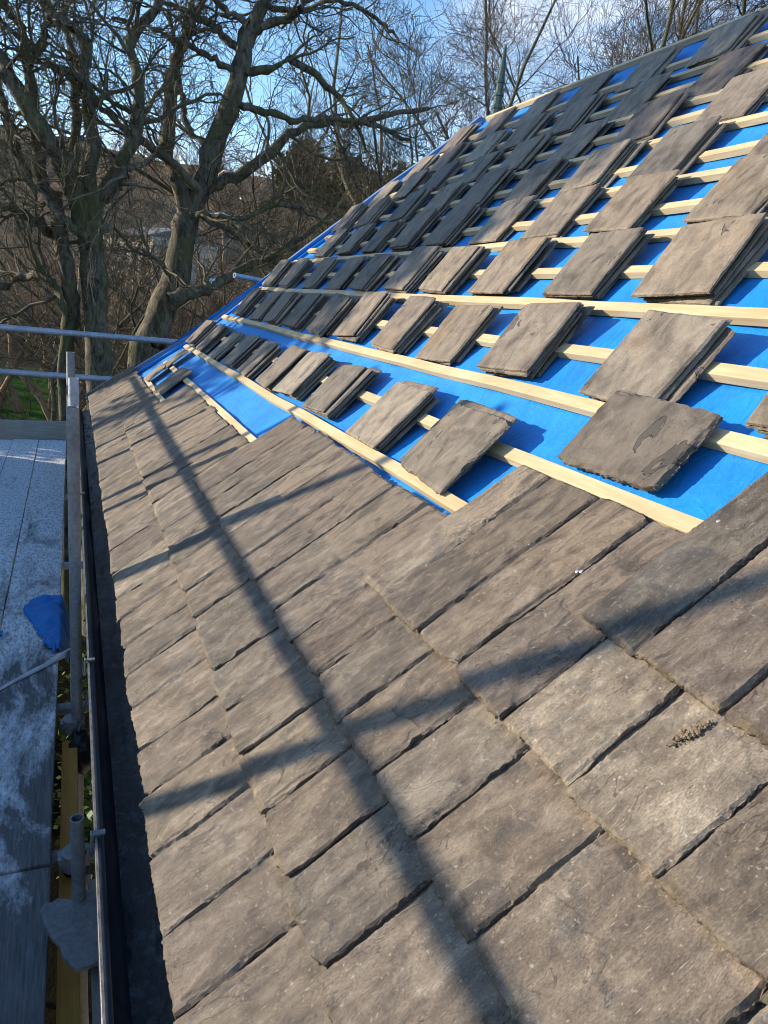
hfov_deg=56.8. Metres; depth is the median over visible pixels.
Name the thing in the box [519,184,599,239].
loose slate
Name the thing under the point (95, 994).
timber offcut
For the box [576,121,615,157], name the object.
loose slate
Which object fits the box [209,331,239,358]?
loose slate
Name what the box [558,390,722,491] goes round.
loose slate
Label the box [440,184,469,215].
loose slate
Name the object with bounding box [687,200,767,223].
loose slate
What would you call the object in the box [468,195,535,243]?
loose slate
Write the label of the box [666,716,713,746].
mortar crumbs
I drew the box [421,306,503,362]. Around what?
loose slate
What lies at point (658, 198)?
loose slate
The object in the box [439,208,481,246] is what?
loose slate
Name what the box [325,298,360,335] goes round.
loose slate
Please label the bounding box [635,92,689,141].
loose slate
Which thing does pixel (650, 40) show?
bare tree
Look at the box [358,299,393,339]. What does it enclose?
loose slate
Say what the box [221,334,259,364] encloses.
loose slate
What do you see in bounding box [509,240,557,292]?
loose slate
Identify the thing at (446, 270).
loose slate
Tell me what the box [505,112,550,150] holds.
loose slate
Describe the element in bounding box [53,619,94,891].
ivy plant
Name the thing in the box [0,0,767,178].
sky
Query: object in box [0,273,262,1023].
scaffold
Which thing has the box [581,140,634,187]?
loose slate
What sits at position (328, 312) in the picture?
loose slate
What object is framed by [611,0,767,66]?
bare tree
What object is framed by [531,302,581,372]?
loose slate
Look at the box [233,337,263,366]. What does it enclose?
loose slate
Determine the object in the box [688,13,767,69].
loose slate
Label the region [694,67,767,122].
loose slate
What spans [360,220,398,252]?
loose slate
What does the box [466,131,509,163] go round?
loose slate
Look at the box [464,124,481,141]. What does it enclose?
loose slate
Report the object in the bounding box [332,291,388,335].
loose slate
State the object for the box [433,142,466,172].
loose slate
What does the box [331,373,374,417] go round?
loose slate
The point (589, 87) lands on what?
loose slate
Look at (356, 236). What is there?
loose slate
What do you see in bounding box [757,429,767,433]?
loose slate
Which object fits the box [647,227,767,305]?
loose slate
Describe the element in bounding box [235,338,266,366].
loose slate
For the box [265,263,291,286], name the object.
loose slate
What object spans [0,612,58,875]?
scaffold board
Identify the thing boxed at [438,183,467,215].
loose slate
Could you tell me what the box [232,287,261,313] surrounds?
loose slate
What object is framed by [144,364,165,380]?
loose slate
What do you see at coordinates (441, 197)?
loose slate
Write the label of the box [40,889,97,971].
broken slate
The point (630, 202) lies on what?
loose slate
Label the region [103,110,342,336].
bare tree
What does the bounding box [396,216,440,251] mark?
loose slate
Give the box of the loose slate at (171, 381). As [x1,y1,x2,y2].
[155,367,192,393]
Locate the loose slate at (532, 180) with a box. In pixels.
[501,157,562,202]
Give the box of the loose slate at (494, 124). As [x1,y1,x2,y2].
[473,106,515,142]
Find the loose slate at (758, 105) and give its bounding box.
[749,98,765,114]
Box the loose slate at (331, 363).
[281,360,335,399]
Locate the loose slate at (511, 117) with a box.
[499,109,519,130]
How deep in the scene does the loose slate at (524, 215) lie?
3.39 m
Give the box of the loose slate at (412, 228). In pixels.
[389,208,436,247]
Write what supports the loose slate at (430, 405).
on the house
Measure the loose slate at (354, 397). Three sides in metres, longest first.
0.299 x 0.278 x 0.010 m
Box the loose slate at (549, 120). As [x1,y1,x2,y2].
[505,112,556,152]
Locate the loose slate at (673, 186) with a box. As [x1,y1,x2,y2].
[635,180,681,227]
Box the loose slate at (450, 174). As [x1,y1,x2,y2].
[432,161,463,191]
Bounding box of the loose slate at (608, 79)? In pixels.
[596,71,617,93]
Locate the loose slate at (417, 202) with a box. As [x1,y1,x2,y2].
[391,188,430,221]
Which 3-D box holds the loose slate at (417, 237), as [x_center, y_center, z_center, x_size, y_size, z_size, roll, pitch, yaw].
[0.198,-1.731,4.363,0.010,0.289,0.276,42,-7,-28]
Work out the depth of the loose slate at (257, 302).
5.93 m
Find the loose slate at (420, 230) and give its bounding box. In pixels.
[389,210,437,249]
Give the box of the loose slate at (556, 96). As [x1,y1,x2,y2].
[515,93,559,128]
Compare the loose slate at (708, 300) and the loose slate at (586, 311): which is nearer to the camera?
the loose slate at (708, 300)
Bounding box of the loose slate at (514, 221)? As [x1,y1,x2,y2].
[469,197,536,245]
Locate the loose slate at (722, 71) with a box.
[685,42,765,98]
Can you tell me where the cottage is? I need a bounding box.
[102,227,217,293]
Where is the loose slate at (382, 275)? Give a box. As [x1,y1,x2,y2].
[369,256,399,290]
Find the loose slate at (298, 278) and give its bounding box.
[289,264,311,288]
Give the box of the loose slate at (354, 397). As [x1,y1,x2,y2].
[333,368,381,417]
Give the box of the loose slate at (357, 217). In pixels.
[347,205,367,229]
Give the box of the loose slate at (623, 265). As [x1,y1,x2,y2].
[546,235,650,298]
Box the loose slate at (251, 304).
[238,292,262,315]
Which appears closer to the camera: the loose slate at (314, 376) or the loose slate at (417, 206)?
the loose slate at (314, 376)
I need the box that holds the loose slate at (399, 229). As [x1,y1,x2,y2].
[371,222,407,253]
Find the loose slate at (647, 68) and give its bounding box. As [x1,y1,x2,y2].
[614,46,676,93]
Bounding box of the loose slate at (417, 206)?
[401,189,432,221]
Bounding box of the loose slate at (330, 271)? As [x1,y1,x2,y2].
[315,261,340,288]
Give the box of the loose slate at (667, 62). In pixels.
[618,46,683,93]
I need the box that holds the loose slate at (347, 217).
[331,202,363,231]
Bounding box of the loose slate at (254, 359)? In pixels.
[237,341,276,376]
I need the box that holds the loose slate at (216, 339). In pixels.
[203,327,228,352]
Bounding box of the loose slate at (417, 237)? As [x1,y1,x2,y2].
[392,211,439,249]
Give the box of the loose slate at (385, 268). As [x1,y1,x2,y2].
[352,253,398,291]
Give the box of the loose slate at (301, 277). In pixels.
[291,262,315,288]
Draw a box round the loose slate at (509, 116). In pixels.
[476,107,517,141]
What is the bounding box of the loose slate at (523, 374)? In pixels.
[479,304,583,376]
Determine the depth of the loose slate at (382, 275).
4.14 m
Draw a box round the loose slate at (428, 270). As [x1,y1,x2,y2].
[407,251,445,293]
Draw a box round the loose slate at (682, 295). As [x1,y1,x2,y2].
[646,294,704,296]
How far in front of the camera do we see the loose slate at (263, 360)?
4.26 m
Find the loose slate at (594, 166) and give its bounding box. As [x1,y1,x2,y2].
[558,138,631,193]
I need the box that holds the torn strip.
[0,648,69,689]
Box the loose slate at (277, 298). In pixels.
[252,291,284,319]
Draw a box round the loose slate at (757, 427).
[746,425,767,430]
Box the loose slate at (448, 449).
[400,404,509,494]
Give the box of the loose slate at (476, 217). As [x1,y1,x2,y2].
[442,208,487,247]
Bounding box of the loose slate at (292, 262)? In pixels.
[275,261,296,286]
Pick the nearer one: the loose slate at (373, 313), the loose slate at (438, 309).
the loose slate at (438, 309)
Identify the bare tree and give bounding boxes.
[0,0,254,636]
[0,0,438,362]
[0,87,164,404]
[0,134,302,400]
[0,146,251,493]
[0,159,193,410]
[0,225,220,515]
[2,0,487,367]
[17,128,352,359]
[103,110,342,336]
[104,191,244,338]
[156,123,338,328]
[175,39,659,287]
[198,0,767,232]
[210,84,342,290]
[290,0,479,195]
[317,0,449,202]
[366,142,402,191]
[384,0,619,172]
[384,0,766,163]
[409,0,740,111]
[414,0,688,117]
[419,0,767,115]
[461,0,759,124]
[546,0,765,88]
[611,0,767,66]
[622,0,756,49]
[642,0,752,53]
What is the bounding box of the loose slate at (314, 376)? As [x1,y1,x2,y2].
[279,358,332,396]
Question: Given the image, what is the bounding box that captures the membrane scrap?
[23,594,85,675]
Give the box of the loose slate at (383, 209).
[356,199,393,229]
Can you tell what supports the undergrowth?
on the ground
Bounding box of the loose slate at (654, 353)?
[578,309,726,400]
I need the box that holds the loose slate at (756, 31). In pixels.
[740,17,767,47]
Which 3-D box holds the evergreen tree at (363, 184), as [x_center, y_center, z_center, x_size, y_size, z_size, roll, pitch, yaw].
[0.104,-16.035,40.256,5.435,7.427,6.116,-1,17,-23]
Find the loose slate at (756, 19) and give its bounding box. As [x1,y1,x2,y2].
[687,13,763,68]
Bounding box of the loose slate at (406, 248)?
[392,216,437,251]
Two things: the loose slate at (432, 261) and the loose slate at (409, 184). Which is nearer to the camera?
the loose slate at (432, 261)
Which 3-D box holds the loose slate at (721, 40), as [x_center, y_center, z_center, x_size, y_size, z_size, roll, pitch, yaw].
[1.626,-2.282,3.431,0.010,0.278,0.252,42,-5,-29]
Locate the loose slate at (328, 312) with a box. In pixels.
[306,293,349,334]
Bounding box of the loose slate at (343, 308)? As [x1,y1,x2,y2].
[307,298,352,337]
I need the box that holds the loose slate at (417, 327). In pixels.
[395,301,439,352]
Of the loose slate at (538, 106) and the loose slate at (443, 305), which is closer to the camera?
the loose slate at (443, 305)
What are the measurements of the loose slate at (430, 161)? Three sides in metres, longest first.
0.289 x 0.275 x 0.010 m
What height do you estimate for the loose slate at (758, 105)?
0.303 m
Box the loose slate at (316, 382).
[285,361,339,399]
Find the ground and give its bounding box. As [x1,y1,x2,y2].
[0,126,335,1023]
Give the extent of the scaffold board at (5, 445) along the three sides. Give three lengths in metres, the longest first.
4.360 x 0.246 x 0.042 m
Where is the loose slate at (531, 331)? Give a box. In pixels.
[477,302,580,372]
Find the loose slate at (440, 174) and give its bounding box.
[420,159,459,189]
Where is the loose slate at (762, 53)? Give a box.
[740,46,767,74]
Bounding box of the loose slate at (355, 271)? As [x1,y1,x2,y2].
[339,256,369,289]
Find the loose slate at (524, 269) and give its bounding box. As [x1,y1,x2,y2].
[471,237,551,293]
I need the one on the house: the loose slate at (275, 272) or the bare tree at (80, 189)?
the loose slate at (275, 272)
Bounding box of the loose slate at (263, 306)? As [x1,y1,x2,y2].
[248,292,281,319]
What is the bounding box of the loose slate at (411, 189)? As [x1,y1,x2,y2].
[393,172,426,199]
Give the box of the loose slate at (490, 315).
[429,310,494,365]
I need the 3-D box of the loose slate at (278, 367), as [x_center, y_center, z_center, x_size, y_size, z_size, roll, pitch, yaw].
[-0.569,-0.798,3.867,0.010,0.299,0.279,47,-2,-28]
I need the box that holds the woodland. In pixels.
[0,115,331,420]
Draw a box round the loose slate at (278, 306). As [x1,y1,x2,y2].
[262,291,295,320]
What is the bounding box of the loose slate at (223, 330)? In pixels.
[201,329,225,352]
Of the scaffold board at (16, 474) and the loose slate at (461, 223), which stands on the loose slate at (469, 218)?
the loose slate at (461, 223)
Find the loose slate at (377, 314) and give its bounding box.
[337,297,392,341]
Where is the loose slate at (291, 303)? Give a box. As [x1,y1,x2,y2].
[270,292,301,323]
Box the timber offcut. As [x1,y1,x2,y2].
[88,879,100,1023]
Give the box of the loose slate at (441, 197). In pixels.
[421,179,464,211]
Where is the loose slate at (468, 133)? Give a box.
[441,123,478,152]
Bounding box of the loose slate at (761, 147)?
[746,132,767,155]
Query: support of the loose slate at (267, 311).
on the house
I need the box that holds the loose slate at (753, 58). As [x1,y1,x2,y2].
[735,41,767,76]
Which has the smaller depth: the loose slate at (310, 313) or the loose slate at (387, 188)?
the loose slate at (310, 313)
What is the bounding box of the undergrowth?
[0,219,253,521]
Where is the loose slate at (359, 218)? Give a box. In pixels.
[346,206,369,231]
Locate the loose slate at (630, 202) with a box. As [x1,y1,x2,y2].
[583,169,680,231]
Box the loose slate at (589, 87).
[557,70,613,113]
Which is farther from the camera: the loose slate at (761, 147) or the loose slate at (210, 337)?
the loose slate at (210, 337)
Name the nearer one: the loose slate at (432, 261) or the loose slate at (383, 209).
the loose slate at (432, 261)
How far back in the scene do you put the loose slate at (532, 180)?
3.61 m
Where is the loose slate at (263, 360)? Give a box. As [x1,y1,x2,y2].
[246,340,280,377]
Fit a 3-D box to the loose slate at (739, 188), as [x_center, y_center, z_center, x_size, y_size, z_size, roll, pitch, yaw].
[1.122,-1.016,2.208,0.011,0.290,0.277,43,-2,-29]
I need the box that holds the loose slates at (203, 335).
[187,261,290,346]
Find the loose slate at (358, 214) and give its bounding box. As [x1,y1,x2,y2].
[334,205,366,232]
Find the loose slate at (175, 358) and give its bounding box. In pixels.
[164,349,187,369]
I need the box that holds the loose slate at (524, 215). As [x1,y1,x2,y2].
[486,200,538,243]
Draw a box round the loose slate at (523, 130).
[498,112,546,150]
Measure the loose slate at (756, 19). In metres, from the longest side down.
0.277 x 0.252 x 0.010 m
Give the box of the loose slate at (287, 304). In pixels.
[264,292,297,321]
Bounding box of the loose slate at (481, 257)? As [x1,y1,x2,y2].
[427,248,491,294]
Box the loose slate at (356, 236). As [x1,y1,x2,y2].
[335,223,372,254]
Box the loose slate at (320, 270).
[300,257,336,287]
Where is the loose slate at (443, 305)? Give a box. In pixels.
[402,302,448,353]
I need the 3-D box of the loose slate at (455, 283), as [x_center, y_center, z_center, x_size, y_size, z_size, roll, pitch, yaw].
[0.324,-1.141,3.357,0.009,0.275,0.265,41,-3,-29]
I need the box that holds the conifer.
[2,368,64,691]
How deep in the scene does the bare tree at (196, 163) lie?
29.43 m
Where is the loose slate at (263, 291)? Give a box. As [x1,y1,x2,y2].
[236,290,266,315]
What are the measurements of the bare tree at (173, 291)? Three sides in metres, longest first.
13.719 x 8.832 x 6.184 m
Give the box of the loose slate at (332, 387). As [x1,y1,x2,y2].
[302,364,365,411]
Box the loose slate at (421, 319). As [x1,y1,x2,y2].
[371,301,435,353]
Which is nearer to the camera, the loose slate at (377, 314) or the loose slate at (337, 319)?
the loose slate at (377, 314)
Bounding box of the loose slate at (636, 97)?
[605,71,673,120]
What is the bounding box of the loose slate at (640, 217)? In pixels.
[588,201,654,232]
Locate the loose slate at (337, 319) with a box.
[321,302,352,336]
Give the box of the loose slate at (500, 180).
[476,169,510,206]
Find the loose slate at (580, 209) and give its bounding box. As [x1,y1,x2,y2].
[542,186,601,237]
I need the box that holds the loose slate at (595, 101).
[550,92,604,137]
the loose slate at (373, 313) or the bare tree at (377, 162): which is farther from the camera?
the bare tree at (377, 162)
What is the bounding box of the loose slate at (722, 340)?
[589,327,735,402]
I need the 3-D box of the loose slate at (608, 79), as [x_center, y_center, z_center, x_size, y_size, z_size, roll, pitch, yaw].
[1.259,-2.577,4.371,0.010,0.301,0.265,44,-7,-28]
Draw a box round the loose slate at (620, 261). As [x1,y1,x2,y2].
[543,230,647,296]
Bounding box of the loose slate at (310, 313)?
[285,294,326,327]
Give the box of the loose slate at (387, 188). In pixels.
[368,180,399,206]
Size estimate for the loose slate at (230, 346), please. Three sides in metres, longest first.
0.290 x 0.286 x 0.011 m
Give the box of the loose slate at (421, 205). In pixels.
[402,194,432,222]
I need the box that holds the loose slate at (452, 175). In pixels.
[438,162,465,190]
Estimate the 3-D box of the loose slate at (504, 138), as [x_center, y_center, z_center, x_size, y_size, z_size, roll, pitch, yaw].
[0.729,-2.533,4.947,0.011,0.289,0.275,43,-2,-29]
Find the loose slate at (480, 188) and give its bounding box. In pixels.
[456,165,508,205]
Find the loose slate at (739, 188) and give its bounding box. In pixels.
[682,153,767,222]
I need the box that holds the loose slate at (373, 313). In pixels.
[354,293,390,335]
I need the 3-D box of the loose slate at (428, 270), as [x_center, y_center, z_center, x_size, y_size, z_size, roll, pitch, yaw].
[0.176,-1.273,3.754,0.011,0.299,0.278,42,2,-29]
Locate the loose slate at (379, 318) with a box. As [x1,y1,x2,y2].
[341,298,395,341]
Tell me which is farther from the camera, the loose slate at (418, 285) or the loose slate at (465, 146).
the loose slate at (465, 146)
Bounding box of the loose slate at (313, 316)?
[289,297,330,331]
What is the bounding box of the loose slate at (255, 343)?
[226,338,261,366]
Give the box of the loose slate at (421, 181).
[396,170,431,200]
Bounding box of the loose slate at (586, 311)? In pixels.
[534,306,594,376]
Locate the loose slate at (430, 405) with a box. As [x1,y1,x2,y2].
[376,397,439,452]
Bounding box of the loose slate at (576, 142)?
[545,118,610,161]
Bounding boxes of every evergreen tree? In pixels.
[271,135,330,226]
[318,151,365,219]
[344,160,409,210]
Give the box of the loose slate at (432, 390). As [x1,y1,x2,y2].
[377,380,438,446]
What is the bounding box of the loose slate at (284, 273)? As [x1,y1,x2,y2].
[266,264,293,286]
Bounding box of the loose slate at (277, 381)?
[269,349,309,388]
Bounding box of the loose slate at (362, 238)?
[338,223,375,254]
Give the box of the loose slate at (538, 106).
[512,88,561,128]
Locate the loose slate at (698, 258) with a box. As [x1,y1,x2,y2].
[631,212,767,296]
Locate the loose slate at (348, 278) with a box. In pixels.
[330,259,364,289]
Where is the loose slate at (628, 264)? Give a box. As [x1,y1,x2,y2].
[568,234,654,299]
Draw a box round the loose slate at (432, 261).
[386,252,441,292]
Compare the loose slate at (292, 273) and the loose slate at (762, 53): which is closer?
the loose slate at (762, 53)
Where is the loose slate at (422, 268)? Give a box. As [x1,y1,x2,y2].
[387,246,441,290]
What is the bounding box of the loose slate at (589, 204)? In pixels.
[557,187,605,237]
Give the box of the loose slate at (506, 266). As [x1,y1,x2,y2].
[467,237,547,293]
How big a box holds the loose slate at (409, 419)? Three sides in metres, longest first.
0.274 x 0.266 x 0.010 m
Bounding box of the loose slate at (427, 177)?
[398,172,432,200]
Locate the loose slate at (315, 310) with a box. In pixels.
[298,296,327,328]
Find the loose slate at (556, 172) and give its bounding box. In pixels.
[534,159,569,196]
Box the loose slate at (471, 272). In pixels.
[440,251,490,294]
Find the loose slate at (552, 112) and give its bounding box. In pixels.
[504,111,553,152]
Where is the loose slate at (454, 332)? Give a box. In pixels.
[415,305,493,362]
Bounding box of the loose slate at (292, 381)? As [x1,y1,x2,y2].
[272,352,330,394]
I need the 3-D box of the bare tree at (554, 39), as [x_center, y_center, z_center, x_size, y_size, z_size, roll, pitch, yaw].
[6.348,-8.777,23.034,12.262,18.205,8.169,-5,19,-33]
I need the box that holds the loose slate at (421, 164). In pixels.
[402,154,434,181]
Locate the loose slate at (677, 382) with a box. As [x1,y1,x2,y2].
[584,317,731,400]
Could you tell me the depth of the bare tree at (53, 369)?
21.01 m
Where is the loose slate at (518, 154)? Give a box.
[498,134,544,168]
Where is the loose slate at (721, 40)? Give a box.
[684,11,759,67]
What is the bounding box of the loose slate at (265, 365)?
[249,348,282,379]
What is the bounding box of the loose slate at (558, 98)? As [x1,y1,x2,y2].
[546,91,566,113]
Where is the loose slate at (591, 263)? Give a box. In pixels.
[542,227,644,294]
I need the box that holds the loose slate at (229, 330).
[205,326,232,352]
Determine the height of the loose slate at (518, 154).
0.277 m
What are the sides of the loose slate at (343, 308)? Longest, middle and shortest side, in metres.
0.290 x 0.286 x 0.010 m
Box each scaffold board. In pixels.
[0,439,12,473]
[0,439,37,615]
[0,610,2,629]
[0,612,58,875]
[0,867,50,1023]
[4,440,65,613]
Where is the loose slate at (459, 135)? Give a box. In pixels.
[439,124,474,152]
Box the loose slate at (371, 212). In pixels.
[353,196,390,227]
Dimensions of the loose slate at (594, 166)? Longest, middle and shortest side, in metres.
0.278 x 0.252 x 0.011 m
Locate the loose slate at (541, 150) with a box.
[515,136,556,172]
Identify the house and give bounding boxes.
[79,6,767,1023]
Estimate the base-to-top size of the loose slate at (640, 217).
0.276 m
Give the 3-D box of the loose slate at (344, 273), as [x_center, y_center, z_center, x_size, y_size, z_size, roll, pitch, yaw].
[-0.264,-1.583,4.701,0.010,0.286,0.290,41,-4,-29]
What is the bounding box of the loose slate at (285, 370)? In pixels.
[268,353,303,387]
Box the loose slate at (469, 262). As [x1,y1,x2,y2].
[419,246,484,293]
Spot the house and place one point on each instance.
(377, 736)
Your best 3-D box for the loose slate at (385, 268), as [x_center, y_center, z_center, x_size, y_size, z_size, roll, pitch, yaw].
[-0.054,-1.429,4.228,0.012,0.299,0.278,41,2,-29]
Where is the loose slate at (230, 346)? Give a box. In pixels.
[215,331,244,359]
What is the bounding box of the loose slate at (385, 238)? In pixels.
[362,219,401,252]
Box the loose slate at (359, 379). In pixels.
[304,364,372,416]
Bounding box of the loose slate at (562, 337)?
[485,312,582,378]
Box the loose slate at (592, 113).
[563,94,608,134]
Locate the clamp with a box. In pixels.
[68,691,90,774]
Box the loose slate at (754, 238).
[637,217,767,298]
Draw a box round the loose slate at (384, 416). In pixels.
[346,382,430,449]
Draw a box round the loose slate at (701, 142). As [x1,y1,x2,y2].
[676,123,718,169]
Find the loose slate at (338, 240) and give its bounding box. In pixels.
[315,232,345,257]
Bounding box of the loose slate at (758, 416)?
[746,392,767,427]
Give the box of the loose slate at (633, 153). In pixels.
[601,139,649,187]
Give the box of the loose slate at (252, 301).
[235,290,262,315]
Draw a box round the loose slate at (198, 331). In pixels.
[185,320,212,342]
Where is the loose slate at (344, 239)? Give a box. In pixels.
[323,234,350,257]
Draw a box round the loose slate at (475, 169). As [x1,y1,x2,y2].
[458,150,499,182]
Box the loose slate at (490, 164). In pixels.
[471,149,504,182]
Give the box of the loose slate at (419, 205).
[407,191,431,219]
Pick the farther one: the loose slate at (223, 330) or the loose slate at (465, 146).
the loose slate at (223, 330)
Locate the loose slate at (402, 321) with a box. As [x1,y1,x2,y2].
[371,295,435,349]
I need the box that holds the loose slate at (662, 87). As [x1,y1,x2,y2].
[648,77,672,101]
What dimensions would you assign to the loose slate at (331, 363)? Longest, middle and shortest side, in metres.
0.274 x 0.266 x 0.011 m
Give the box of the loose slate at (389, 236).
[362,222,401,254]
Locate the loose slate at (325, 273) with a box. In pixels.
[302,260,338,288]
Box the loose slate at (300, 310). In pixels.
[282,293,320,325]
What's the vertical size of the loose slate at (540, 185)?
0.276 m
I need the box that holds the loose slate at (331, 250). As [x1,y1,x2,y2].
[318,232,347,257]
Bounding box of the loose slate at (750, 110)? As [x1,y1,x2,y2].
[739,89,767,117]
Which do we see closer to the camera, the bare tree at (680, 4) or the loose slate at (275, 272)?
the loose slate at (275, 272)
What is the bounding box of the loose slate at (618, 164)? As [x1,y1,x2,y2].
[600,142,637,185]
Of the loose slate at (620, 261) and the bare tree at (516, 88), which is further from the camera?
the bare tree at (516, 88)
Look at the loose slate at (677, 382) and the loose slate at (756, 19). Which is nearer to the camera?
the loose slate at (677, 382)
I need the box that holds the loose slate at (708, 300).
[643,230,767,305]
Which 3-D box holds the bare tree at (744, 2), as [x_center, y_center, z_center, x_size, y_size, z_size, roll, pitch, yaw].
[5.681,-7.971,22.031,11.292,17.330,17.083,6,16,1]
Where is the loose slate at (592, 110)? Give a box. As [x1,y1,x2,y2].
[559,92,608,135]
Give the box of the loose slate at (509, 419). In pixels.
[407,400,516,485]
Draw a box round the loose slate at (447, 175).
[432,162,459,190]
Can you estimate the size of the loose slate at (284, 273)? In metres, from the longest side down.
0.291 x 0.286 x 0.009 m
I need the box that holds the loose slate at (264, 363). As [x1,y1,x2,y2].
[240,349,279,378]
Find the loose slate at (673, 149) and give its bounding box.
[626,115,721,180]
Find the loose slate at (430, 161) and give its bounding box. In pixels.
[403,154,438,182]
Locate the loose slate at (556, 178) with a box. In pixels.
[535,161,572,199]
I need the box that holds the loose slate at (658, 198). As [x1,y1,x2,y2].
[587,177,678,235]
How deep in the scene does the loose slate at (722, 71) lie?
3.12 m
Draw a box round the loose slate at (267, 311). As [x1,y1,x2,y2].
[253,295,281,320]
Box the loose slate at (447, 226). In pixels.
[421,203,475,245]
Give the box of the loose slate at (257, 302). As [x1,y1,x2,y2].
[241,292,267,316]
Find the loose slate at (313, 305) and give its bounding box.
[284,293,325,327]
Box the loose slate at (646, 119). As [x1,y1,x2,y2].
[610,88,686,144]
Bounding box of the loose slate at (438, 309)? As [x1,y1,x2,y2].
[377,306,441,354]
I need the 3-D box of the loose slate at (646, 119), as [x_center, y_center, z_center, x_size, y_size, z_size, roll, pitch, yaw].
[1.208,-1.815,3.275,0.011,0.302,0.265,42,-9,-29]
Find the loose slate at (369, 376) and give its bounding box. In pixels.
[311,371,375,418]
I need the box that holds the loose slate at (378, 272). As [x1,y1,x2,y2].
[349,255,393,289]
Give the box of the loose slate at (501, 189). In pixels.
[483,174,515,207]
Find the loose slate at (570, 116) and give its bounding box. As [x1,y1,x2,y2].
[546,93,599,134]
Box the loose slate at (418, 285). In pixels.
[396,252,447,293]
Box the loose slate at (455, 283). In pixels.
[423,248,484,292]
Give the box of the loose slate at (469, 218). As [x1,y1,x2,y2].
[426,207,479,245]
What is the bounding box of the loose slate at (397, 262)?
[367,257,404,291]
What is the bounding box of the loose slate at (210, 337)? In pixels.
[196,323,225,351]
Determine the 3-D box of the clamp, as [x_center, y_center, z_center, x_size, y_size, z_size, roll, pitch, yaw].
[-1.222,0.906,2.845,0.128,0.285,0.236,-1,17,-23]
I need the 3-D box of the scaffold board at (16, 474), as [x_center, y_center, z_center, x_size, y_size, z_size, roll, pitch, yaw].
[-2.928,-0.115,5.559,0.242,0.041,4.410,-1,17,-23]
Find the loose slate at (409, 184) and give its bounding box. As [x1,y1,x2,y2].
[391,169,427,199]
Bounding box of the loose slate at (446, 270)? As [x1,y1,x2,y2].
[418,246,478,291]
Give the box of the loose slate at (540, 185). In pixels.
[531,158,564,195]
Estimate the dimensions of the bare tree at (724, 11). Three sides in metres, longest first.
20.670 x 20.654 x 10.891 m
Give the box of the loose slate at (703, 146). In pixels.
[678,123,727,174]
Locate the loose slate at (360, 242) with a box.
[339,227,374,255]
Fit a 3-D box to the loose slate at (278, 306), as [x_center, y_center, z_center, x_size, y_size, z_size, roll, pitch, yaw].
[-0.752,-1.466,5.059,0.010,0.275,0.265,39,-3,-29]
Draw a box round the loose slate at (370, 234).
[342,228,376,255]
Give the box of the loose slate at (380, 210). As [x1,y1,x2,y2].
[355,198,391,228]
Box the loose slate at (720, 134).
[688,128,726,168]
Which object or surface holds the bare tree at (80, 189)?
on the ground
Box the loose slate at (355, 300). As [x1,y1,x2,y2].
[325,296,358,335]
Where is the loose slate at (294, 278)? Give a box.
[279,261,309,288]
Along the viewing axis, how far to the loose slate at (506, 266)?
2.92 m
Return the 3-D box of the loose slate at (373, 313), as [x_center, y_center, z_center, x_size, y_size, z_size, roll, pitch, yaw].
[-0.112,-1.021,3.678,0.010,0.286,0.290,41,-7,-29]
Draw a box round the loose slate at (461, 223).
[443,206,477,243]
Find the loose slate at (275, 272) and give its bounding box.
[262,259,289,284]
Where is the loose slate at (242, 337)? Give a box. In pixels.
[214,332,245,360]
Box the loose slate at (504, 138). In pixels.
[490,130,511,152]
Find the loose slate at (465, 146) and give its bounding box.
[434,141,471,172]
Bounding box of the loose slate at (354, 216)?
[333,204,365,232]
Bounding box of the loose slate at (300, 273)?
[282,260,311,288]
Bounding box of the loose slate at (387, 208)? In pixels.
[373,200,395,223]
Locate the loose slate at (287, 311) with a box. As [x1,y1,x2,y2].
[268,295,301,323]
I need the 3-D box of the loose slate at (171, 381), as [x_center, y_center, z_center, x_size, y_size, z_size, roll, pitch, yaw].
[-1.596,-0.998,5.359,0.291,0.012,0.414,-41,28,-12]
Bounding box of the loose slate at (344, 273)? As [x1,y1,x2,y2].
[323,256,365,289]
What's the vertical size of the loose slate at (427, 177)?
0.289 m
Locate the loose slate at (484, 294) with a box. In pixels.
[472,264,531,295]
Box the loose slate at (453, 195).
[439,183,464,210]
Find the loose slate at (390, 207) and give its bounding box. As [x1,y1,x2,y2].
[376,202,395,223]
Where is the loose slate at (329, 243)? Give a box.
[314,228,346,255]
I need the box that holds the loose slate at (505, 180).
[480,170,516,207]
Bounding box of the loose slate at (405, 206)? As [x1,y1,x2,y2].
[386,188,425,222]
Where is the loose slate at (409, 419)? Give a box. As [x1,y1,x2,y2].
[376,395,434,449]
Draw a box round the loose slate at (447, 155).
[429,142,464,171]
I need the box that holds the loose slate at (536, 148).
[512,132,552,170]
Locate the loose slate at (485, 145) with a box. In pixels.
[464,129,507,163]
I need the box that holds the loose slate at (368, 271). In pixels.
[348,254,390,289]
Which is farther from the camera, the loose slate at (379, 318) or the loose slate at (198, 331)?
the loose slate at (198, 331)
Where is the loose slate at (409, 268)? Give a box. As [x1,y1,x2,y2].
[382,246,438,289]
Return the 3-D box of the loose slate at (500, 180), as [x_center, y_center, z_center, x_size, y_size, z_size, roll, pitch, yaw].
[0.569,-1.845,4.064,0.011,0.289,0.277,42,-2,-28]
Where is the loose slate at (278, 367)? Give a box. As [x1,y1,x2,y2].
[256,345,305,388]
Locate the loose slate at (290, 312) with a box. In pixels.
[269,296,304,326]
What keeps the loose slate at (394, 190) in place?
on the house
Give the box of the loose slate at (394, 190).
[389,181,402,194]
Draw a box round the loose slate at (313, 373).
[287,356,331,396]
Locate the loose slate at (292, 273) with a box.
[278,258,309,285]

